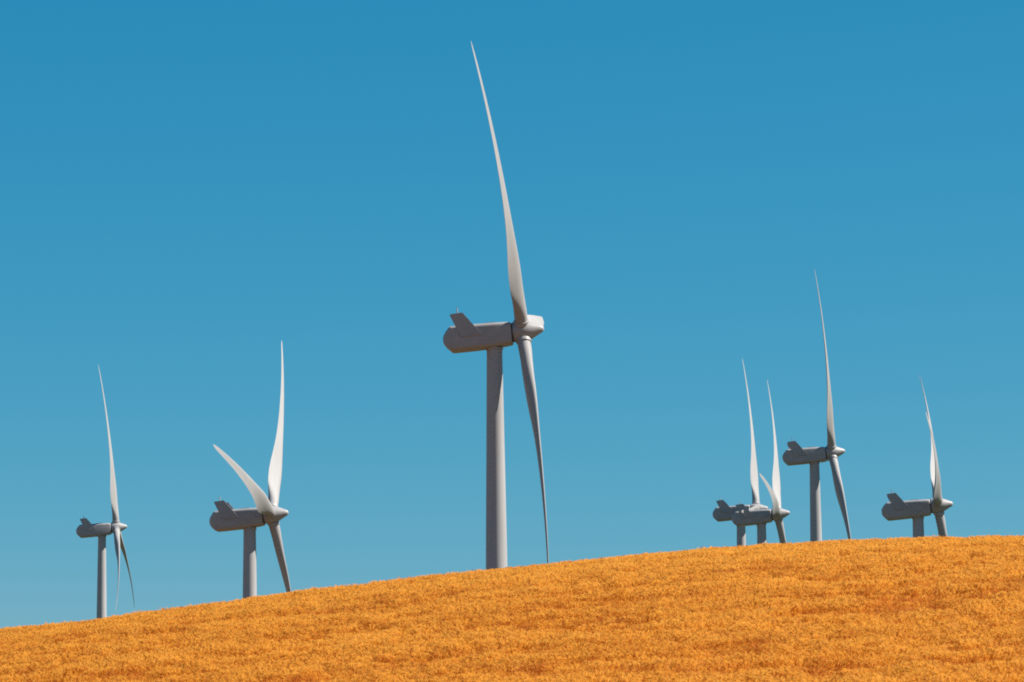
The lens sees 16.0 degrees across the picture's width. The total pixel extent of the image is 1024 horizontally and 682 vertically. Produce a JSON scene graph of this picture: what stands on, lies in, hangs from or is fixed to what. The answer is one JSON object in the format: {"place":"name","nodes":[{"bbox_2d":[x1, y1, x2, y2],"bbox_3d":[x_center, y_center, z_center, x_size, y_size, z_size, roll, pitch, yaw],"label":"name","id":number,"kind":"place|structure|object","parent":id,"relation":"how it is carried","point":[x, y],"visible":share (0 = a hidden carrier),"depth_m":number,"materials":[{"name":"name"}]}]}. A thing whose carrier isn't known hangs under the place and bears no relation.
{"place":"outdoors","nodes":[
{"label":"outdoors","id":0,"kind":"place"},
{"bbox_2d":[0,0,1023,627],"label":"sky","id":1,"kind":"structure","parent":0,"point":[190,190],"materials":[{"name":"blue"}]},
{"bbox_2d":[0,534,1023,681],"bbox_3d":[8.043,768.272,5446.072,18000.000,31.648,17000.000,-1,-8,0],"label":"hill","id":2,"kind":"structure","parent":0,"point":[735,666],"depth_m":106.68,"materials":[{"name":"orange plant"}]},
{"bbox_2d":[76,365,134,618],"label":"wind turbine","id":3,"kind":"object","parent":2,"relation":"on","point":[87,529],"visible":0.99,"depth_m":1016.09,"materials":[{"name":"metal"}]},
{"bbox_2d":[209,341,290,597],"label":"wind turbine","id":4,"kind":"object","parent":2,"relation":"on","point":[226,516],"visible":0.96,"depth_m":643.46,"materials":[{"name":"metal"}]},
{"bbox_2d":[443,42,548,569],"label":"wind turbine","id":5,"kind":"object","parent":2,"relation":"on","point":[492,339],"visible":0.91,"depth_m":506.04,"materials":[{"name":"paint"}]},
{"bbox_2d":[713,359,767,545],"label":"wind turbine","id":6,"kind":"object","parent":2,"relation":"on","point":[724,511],"visible":0.48,"depth_m":928.33,"materials":[{"name":"metal"}]},
{"bbox_2d":[732,381,789,543],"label":"wind turbine","id":7,"kind":"object","parent":2,"relation":"on","point":[761,518],"visible":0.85,"depth_m":886.00,"materials":[{"name":"metal"}]},
{"bbox_2d":[782,269,850,541],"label":"wind turbine","id":8,"kind":"object","parent":2,"relation":"on","point":[831,452],"visible":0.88,"depth_m":822.04,"materials":[{"name":"metal"}]},
{"bbox_2d":[881,375,952,537],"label":"wind turbine","id":9,"kind":"object","parent":2,"relation":"on","point":[917,511],"visible":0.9,"depth_m":724.09,"materials":[{"name":"metal"}]}
]}

